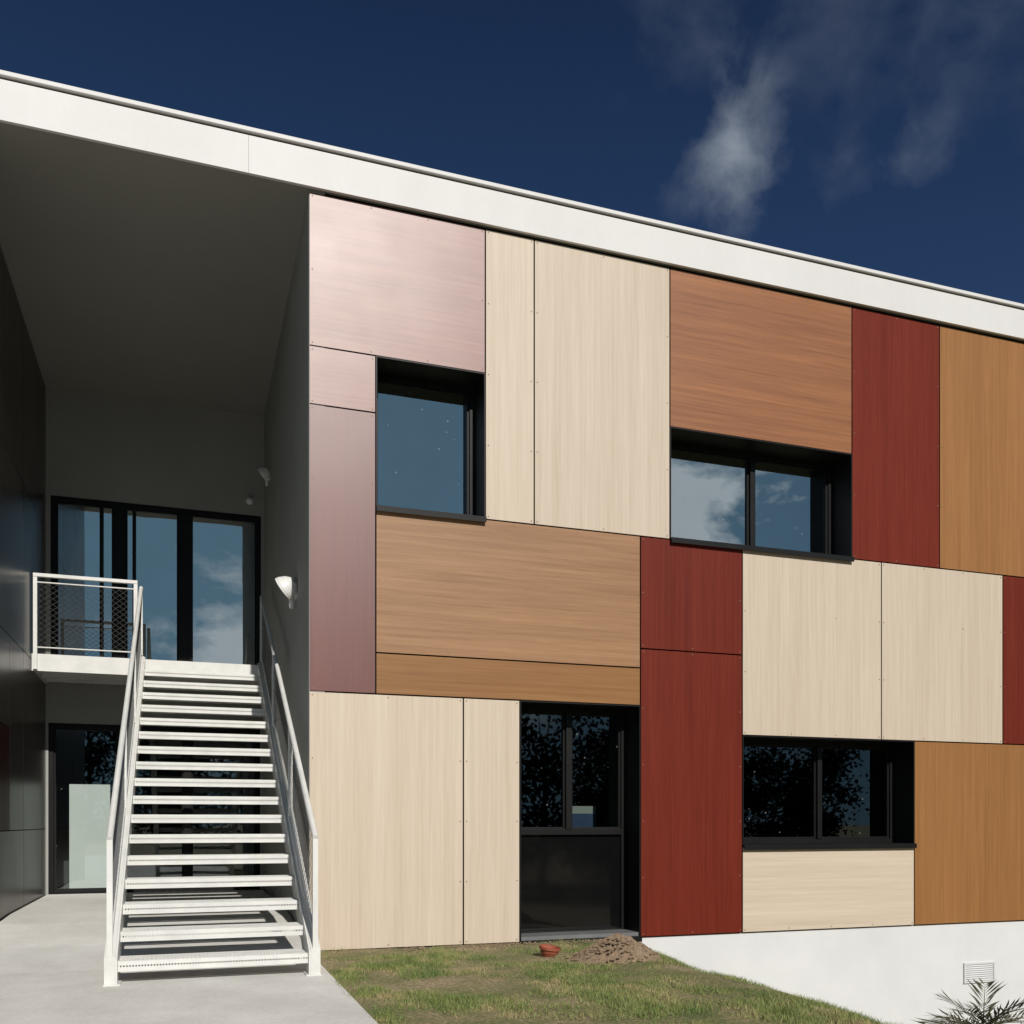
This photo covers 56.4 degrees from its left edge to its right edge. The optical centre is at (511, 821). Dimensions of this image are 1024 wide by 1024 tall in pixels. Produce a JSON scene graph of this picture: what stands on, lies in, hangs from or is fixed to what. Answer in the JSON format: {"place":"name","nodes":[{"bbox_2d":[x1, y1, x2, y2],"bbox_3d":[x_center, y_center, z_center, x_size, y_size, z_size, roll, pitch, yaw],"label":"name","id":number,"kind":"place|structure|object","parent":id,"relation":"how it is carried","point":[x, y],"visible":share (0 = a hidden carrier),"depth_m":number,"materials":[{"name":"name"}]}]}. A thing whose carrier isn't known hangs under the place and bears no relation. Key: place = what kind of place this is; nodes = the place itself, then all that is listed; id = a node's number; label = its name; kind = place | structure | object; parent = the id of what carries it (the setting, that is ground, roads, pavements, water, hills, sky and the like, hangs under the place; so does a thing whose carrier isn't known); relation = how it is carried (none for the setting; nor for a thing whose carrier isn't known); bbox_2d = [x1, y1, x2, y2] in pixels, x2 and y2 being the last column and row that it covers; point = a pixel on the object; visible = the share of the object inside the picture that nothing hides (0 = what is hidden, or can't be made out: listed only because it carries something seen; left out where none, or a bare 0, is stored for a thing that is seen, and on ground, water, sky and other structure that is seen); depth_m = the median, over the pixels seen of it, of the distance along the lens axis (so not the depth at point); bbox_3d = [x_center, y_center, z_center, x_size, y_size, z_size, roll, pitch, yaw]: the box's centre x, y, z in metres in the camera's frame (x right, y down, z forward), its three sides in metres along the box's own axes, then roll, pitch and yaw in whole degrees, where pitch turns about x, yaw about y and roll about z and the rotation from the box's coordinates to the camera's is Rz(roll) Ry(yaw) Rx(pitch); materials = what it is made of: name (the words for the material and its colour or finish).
{"place":"outdoors","nodes":[
{"label":"outdoors","id":0,"kind":"place"},
{"bbox_2d":[0,890,377,1023],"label":"concrete pavement","id":1,"kind":"structure","parent":0,"point":[52,949],"depth_m":6.96,"materials":[{"name":"grey concrete"}]},
{"bbox_2d":[103,586,320,986],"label":"external staircase","id":2,"kind":"structure","parent":0,"point":[127,767],"depth_m":8.29,"materials":[{"name":"white metal"}]},
{"bbox_2d":[48,891,902,1023],"bbox_3d":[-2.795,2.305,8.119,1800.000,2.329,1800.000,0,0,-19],"label":"ground","id":3,"kind":"structure","parent":0,"point":[454,984],"depth_m":6.60,"materials":[{"name":"green plant"}]},
{"bbox_2d":[0,829,39,831],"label":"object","id":4,"kind":"structure","parent":3,"relation":"on","point":[20,830],"depth_m":10.42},
{"bbox_2d":[0,723,9,830],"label":"window","id":5,"kind":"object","parent":4,"relation":"attached to","point":[4,777],"visible":1,"depth_m":9.47,"materials":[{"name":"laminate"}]},
{"bbox_2d":[0,436,23,649],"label":"passage panel","id":6,"kind":"object","parent":4,"relation":"attached to","point":[11,555],"visible":0.89,"depth_m":9.85,"materials":[{"name":"black metal"}]},
{"bbox_2d":[0,245,23,483],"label":"passage panel","id":7,"kind":"object","parent":4,"relation":"attached to","point":[11,376],"visible":0.89,"depth_m":9.85,"materials":[{"name":"black metal"}]},
{"bbox_2d":[0,627,23,829],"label":"passage panel","id":8,"kind":"object","parent":4,"relation":"attached to","point":[11,684],"visible":1,"depth_m":10.03,"materials":[{"name":"black metal"}]},
{"bbox_2d":[0,830,23,920],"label":"passage panel","id":9,"kind":"object","parent":4,"relation":"attached to","point":[11,872],"visible":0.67,"depth_m":9.85,"materials":[{"name":"grey laminate"}]},
{"bbox_2d":[23,321,45,529],"bbox_3d":[-5.726,-4.675,11.441,0.020,1.840,1.780,0,0,-19],"label":"passage panel","id":10,"kind":"object","parent":4,"relation":"attached to","point":[34,484],"visible":0.79,"depth_m":11.37,"materials":[{"name":"brown laminate"}]},
{"bbox_2d":[23,487,45,659],"bbox_3d":[-5.726,-2.825,11.441,0.020,1.840,1.780,0,0,-19],"label":"passage panel","id":11,"kind":"object","parent":4,"relation":"attached to","point":[34,546],"visible":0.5,"depth_m":11.22,"materials":[{"name":"black metal"}]},
{"bbox_2d":[24,652,45,829],"bbox_3d":[-5.726,-0.905,11.441,0.020,1.980,1.780,0,0,-19],"label":"passage panel","id":12,"kind":"object","parent":4,"relation":"attached to","point":[34,750],"visible":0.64,"depth_m":11.37,"materials":[{"name":"brown laminate"}]},
{"bbox_2d":[24,829,45,906],"bbox_3d":[-5.726,0.620,11.441,0.020,1.050,1.780,0,0,-19],"label":"passage panel","id":13,"kind":"object","parent":4,"relation":"attached to","point":[34,865],"visible":0.64,"depth_m":11.37,"materials":[{"name":"grey laminate"}]},
{"bbox_2d":[45,387,263,894],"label":"passage back wall","id":14,"kind":"structure","parent":3,"relation":"on","point":[119,449],"depth_m":12.68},
{"bbox_2d":[51,496,260,664],"bbox_3d":[-4.728,-3.135,12.794,2.635,2.170,0.082,0,0,-19],"label":"glazed door frame","id":15,"kind":"object","parent":14,"relation":"attached to","point":[120,540],"visible":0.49,"depth_m":12.66,"materials":[{"name":"black metal"}]},
{"bbox_2d":[58,504,254,664],"bbox_3d":[-4.733,-3.135,12.809,2.515,2.050,0.001,0,0,-19],"label":"glazed door glass","id":16,"kind":"object","parent":15,"relation":"in","point":[223,591],"visible":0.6,"depth_m":12.83,"materials":[{"name":"glass"}]},
{"bbox_2d":[246,497,253,504],"bbox_3d":[-3.595,-4.410,13.085,0.100,0.100,0.070,0,0,-19],"label":"smoke detector","id":17,"kind":"object","parent":14,"relation":"attached to","point":[249,500],"visible":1,"depth_m":13.07,"materials":[{"name":"white paint"}]},
{"bbox_2d":[48,495,260,890],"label":"interior walls and floors","id":18,"kind":"structure","parent":3,"relation":"on","point":[85,757],"depth_m":16.38,"materials":[{"name":"grey paint"}]},
{"bbox_2d":[69,784,109,887],"bbox_3d":[-5.749,0.225,12.999,0.510,1.470,0.050,0,0,-19],"label":"interior white partition","id":19,"kind":"object","parent":18,"relation":"on","point":[89,807],"visible":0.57,"depth_m":12.97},
{"bbox_2d":[100,504,192,661],"bbox_3d":[-5.181,-3.105,12.695,1.764,2.110,0.402,0,0,-1],"label":"door stile","id":20,"kind":"object","parent":18,"relation":"on","point":[134,566],"depth_m":12.62,"materials":[{"name":"black metal"}]},
{"bbox_2d":[49,723,259,893],"bbox_3d":[-4.746,-0.165,12.788,2.650,2.230,0.082,0,0,-19],"label":"glazed door frame","id":21,"kind":"object","parent":18,"relation":"attached to","point":[187,849],"visible":0.62,"depth_m":12.77,"materials":[{"name":"black metal"}]},
{"bbox_2d":[64,861,253,887],"bbox_3d":[-5.220,-1.695,14.397,2.700,5.310,1.050,0,0,-19],"label":"interior rear partition","id":22,"kind":"object","parent":18,"relation":"on","point":[136,871],"visible":0.18,"depth_m":13.96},
{"bbox_2d":[0,122,1023,415],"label":"roof slab","id":23,"kind":"structure","parent":18,"relation":"on","point":[146,276],"depth_m":9.64,"materials":[{"name":"grey concrete"}]},
{"bbox_2d":[0,79,1023,339],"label":"roof fascia","id":24,"kind":"structure","parent":23,"relation":"attached to","point":[98,121],"depth_m":8.87,"materials":[{"name":"white paint"}]},
{"bbox_2d":[0,70,1023,309],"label":"roof edge trim","id":25,"kind":"structure","parent":24,"relation":"attached to","point":[21,78],"depth_m":8.84,"materials":[{"name":"white metal"}]},
{"bbox_2d":[312,195,1004,945],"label":"cladding screws","id":26,"kind":"object","parent":18,"relation":"attached to","point":[514,657],"visible":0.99,"depth_m":9.50,"materials":[{"name":"metal"}]},
{"bbox_2d":[310,404,374,692],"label":"cladding panel","id":27,"kind":"structure","parent":26,"relation":"attached to","point":[342,556],"depth_m":8.55,"materials":[{"name":"metal"}]},
{"bbox_2d":[310,193,484,372],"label":"cladding panel","id":28,"kind":"structure","parent":26,"relation":"attached to","point":[385,282],"depth_m":8.71,"materials":[{"name":"metal"}]},
{"bbox_2d":[464,699,518,943],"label":"cladding panel","id":29,"kind":"structure","parent":26,"relation":"attached to","point":[491,818],"depth_m":9.00,"materials":[{"name":"beige laminate"}]},
{"bbox_2d":[376,511,639,666],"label":"cladding panel","id":30,"kind":"structure","parent":26,"relation":"attached to","point":[488,589],"depth_m":9.05,"materials":[{"name":"laminate"}]},
{"bbox_2d":[376,653,639,704],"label":"cladding panel","id":31,"kind":"structure","parent":26,"relation":"attached to","point":[435,676],"depth_m":9.05,"materials":[{"name":"brown wood"}]},
{"bbox_2d":[486,230,533,523],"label":"cladding panel","id":32,"kind":"structure","parent":26,"relation":"attached to","point":[510,378],"depth_m":9.06,"materials":[{"name":"beige laminate"}]},
{"bbox_2d":[535,240,668,538],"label":"cladding panel","id":33,"kind":"structure","parent":26,"relation":"attached to","point":[601,391],"depth_m":9.37,"materials":[{"name":"beige laminate"}]},
{"bbox_2d":[641,649,741,935],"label":"cladding panel","id":34,"kind":"structure","parent":26,"relation":"attached to","point":[691,794],"depth_m":9.70,"materials":[{"name":"red laminate"}]},
{"bbox_2d":[641,537,741,653],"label":"cladding panel","id":35,"kind":"structure","parent":26,"relation":"attached to","point":[691,596],"depth_m":9.70,"materials":[{"name":"red laminate"}]},
{"bbox_2d":[670,269,850,453],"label":"cladding panel","id":36,"kind":"structure","parent":26,"relation":"attached to","point":[787,380],"depth_m":9.96,"materials":[{"name":"orange laminate"}]},
{"bbox_2d":[742,550,880,738],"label":"cladding panel","id":37,"kind":"structure","parent":26,"relation":"attached to","point":[811,665],"depth_m":10.17,"materials":[{"name":"beige laminate"}]},
{"bbox_2d":[852,307,938,567],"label":"cladding panel","id":38,"kind":"structure","parent":26,"relation":"attached to","point":[895,439],"depth_m":10.53,"materials":[{"name":"red laminate"}]},
{"bbox_2d":[881,563,1001,742],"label":"cladding panel","id":39,"kind":"structure","parent":26,"relation":"attached to","point":[941,654],"depth_m":10.73,"materials":[{"name":"beige laminate"}]},
{"bbox_2d":[939,326,1023,576],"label":"cladding panel","id":40,"kind":"structure","parent":26,"relation":"attached to","point":[981,454],"depth_m":10.92,"materials":[{"name":"brown wood"}]},
{"bbox_2d":[1003,576,1023,743],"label":"cladding panel","id":41,"kind":"structure","parent":26,"relation":"attached to","point":[1013,661],"depth_m":11.07,"materials":[{"name":"red laminate"}]},
{"bbox_2d":[325,194,1023,950],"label":"cladding backing","id":42,"kind":"object","parent":18,"relation":"attached to","point":[591,530],"visible":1,"depth_m":9.28,"materials":[{"name":"black"}]},
{"bbox_2d":[310,346,374,411],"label":"cladding panel","id":43,"kind":"structure","parent":42,"relation":"attached to","point":[341,379],"depth_m":8.55,"materials":[{"name":"metal"}]},
{"bbox_2d":[375,356,486,521],"bbox_3d":[-0.814,-3.518,9.023,1.040,1.415,0.520,0,0,-19],"label":"window reveal","id":44,"kind":"object","parent":42,"relation":"attached to","point":[475,380],"depth_m":8.98,"materials":[{"name":"black metal"}]},
{"bbox_2d":[377,374,474,514],"bbox_3d":[-0.855,-3.538,9.142,1.016,1.351,0.070,0,0,-19],"label":"window frame","id":45,"kind":"object","parent":44,"relation":"in","point":[468,393],"visible":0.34,"depth_m":9.26,"materials":[{"name":"black metal"}]},
{"bbox_2d":[378,384,465,513],"bbox_3d":[-0.858,-3.538,9.151,0.916,1.251,0.001,0,0,-19],"label":"window glass","id":46,"kind":"object","parent":45,"relation":"in","point":[421,449],"visible":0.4,"depth_m":9.15,"materials":[{"name":"blue glass"}]},
{"bbox_2d":[519,700,641,943],"bbox_3d":[0.606,0.015,9.512,1.274,2.350,0.520,0,0,-19],"label":"window reveal","id":47,"kind":"object","parent":42,"relation":"attached to","point":[633,817],"depth_m":9.57,"materials":[{"name":"black metal"}]},
{"bbox_2d":[521,706,625,932],"bbox_3d":[0.567,-0.005,9.625,1.250,2.286,0.082,0,0,-19],"label":"window frame","id":48,"kind":"object","parent":47,"relation":"in","point":[567,828],"visible":0.72,"depth_m":9.66,"materials":[{"name":"black metal"}]},
{"bbox_2d":[521,714,616,826],"bbox_3d":[0.562,-0.494,9.640,1.150,1.208,0.001,0,0,-19],"label":"window glass","id":49,"kind":"object","parent":48,"relation":"in","point":[594,771],"visible":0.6,"depth_m":9.66,"materials":[{"name":"glass"}]},
{"bbox_2d":[521,835,619,931],"bbox_3d":[0.564,0.599,9.635,1.150,0.978,0.020,0,0,-19],"label":"window panel","id":50,"kind":"structure","parent":48,"relation":"in","point":[570,882],"depth_m":9.63,"materials":[{"name":"black glass"}]},
{"bbox_2d":[521,929,637,940],"bbox_3d":[0.628,1.118,9.451,1.240,0.036,0.290,0,0,-19],"label":"door threshold","id":51,"kind":"object","parent":47,"relation":"on","point":[565,935],"depth_m":9.37,"materials":[{"name":"grey metal"}]},
{"bbox_2d":[669,427,853,561],"bbox_3d":[2.566,-3.397,10.187,2.212,1.175,0.520,0,0,-19],"label":"window reveal","id":52,"kind":"object","parent":42,"relation":"in","point":[840,463],"depth_m":10.23,"materials":[{"name":"black metal"}]},
{"bbox_2d":[671,442,831,553],"bbox_3d":[2.527,-3.417,10.299,2.188,1.111,0.082,0,0,-19],"label":"window frame","id":53,"kind":"object","parent":52,"relation":"in","point":[750,459],"visible":0.39,"depth_m":10.30,"materials":[{"name":"black metal"}]},
{"bbox_2d":[671,451,824,553],"bbox_3d":[2.522,-3.417,10.315,2.088,1.011,0.001,0,0,-19],"label":"window glass","id":54,"kind":"object","parent":53,"relation":"in","point":[708,498],"visible":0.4,"depth_m":10.30,"materials":[{"name":"blue glass"}]},
{"bbox_2d":[742,847,913,931],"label":"cladding panel","id":55,"kind":"structure","parent":42,"relation":"attached to","point":[794,889],"depth_m":10.23,"materials":[{"name":"beige laminate"}]},
{"bbox_2d":[742,735,916,849],"bbox_3d":[3.360,-0.305,10.460,2.205,1.190,0.520,0,0,-19],"label":"window reveal","id":56,"kind":"object","parent":42,"relation":"in","point":[904,794],"depth_m":10.62,"materials":[{"name":"black metal"}]},
{"bbox_2d":[744,739,893,843],"bbox_3d":[3.321,-0.325,10.573,2.181,1.126,0.082,0,0,-19],"label":"window frame","id":57,"kind":"object","parent":56,"relation":"in","point":[817,747],"visible":0.8,"depth_m":10.58,"materials":[{"name":"black metal"}]},
{"bbox_2d":[744,746,885,836],"bbox_3d":[3.316,-0.325,10.588,2.081,1.026,0.001,0,0,-19],"label":"window glass","id":58,"kind":"object","parent":57,"relation":"in","point":[778,791],"visible":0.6,"depth_m":10.58,"materials":[{"name":"glass"}]},
{"bbox_2d":[914,742,1023,924],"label":"cladding panel","id":59,"kind":"structure","parent":42,"relation":"attached to","point":[969,851],"depth_m":10.86,"materials":[{"name":"orange wood"}]},
{"bbox_2d":[264,190,324,950],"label":"passage side wall","id":60,"kind":"structure","parent":3,"relation":"on","point":[287,488],"depth_m":9.84,"materials":[{"name":"grey paint"}]},
{"bbox_2d":[32,573,270,685],"bbox_3d":[-4.509,-2.333,12.130,2.720,1.135,1.270,0,0,-19],"label":"stair landing","id":61,"kind":"object","parent":60,"relation":"attached to","point":[46,668],"visible":0.81,"depth_m":11.41,"materials":[{"name":"white paint"}]},
{"bbox_2d":[257,467,269,485],"bbox_3d":[-3.204,-4.455,12.303,0.165,0.226,0.187,0,0,-19],"label":"wall lamp","id":62,"kind":"object","parent":60,"relation":"attached to","point":[264,472],"visible":1,"depth_m":12.24,"materials":[{"name":"white paint"}]},
{"bbox_2d":[275,576,296,608],"bbox_3d":[-2.212,-2.251,9.341,0.220,0.301,0.249,0,0,-19],"label":"wall lamp","id":63,"kind":"object","parent":60,"relation":"attached to","point":[287,586],"visible":1,"depth_m":9.26,"materials":[{"name":"white paint"}]},
{"bbox_2d":[310,692,462,949],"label":"cladding panel","id":64,"kind":"structure","parent":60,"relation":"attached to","point":[386,786],"depth_m":8.68,"materials":[{"name":"beige laminate"}]},
{"bbox_2d":[327,939,602,955],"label":"loose earth","id":65,"kind":"structure","parent":3,"relation":"on","point":[423,948],"depth_m":8.78,"materials":[{"name":"soil"}]},
{"bbox_2d":[539,944,560,956],"bbox_3d":[0.325,1.118,8.201,0.190,0.120,0.191,0,0,-19],"label":"clay pot","id":66,"kind":"object","parent":3,"relation":"on","point":[547,950],"visible":0.96,"depth_m":8.15,"materials":[{"name":"ceramic"}]},
{"bbox_2d":[546,933,684,964],"bbox_3d":[0.917,1.092,8.065,1.199,0.307,0.891,0,0,-47],"label":"soil mound","id":67,"kind":"object","parent":3,"relation":"on","point":[616,948],"visible":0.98,"depth_m":7.95,"materials":[{"name":"brown soil"}]},
{"bbox_2d":[330,920,1023,1023],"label":"plinth wall","id":68,"kind":"structure","parent":3,"relation":"on","point":[904,974],"depth_m":10.49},
{"bbox_2d":[966,963,992,980],"bbox_3d":[5.354,1.725,10.944,0.430,0.210,0.001,0,0,-19],"label":"vent opening","id":69,"kind":"object","parent":68,"relation":"attached to","point":[980,972],"visible":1,"depth_m":10.95,"materials":[{"name":"grey metal"}]},
{"bbox_2d":[963,961,994,983],"bbox_3d":[5.357,1.725,10.936,0.450,0.230,0.020,0,0,-19],"label":"plinth vent grille","id":70,"kind":"object","parent":69,"relation":"in","point":[970,973],"visible":0.99,"depth_m":10.93,"materials":[{"name":"white metal"}]},
{"bbox_2d":[910,978,1023,1023],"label":"palm plant","id":71,"kind":"object","parent":3,"relation":"on","point":[994,1020],"visible":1,"depth_m":8.33,"materials":[{"name":"green plant"}]},
{"bbox_2d":[0,78,1022,309],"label":"roof edge gap","id":72,"kind":"object","parent":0,"point":[479,186],"visible":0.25,"depth_m":8.88,"materials":[{"name":"white metal"}]},
{"bbox_2d":[0,0,1023,303],"label":"sky","id":73,"kind":"structure","parent":0,"point":[887,136],"materials":[{"name":"blue"}]}
]}

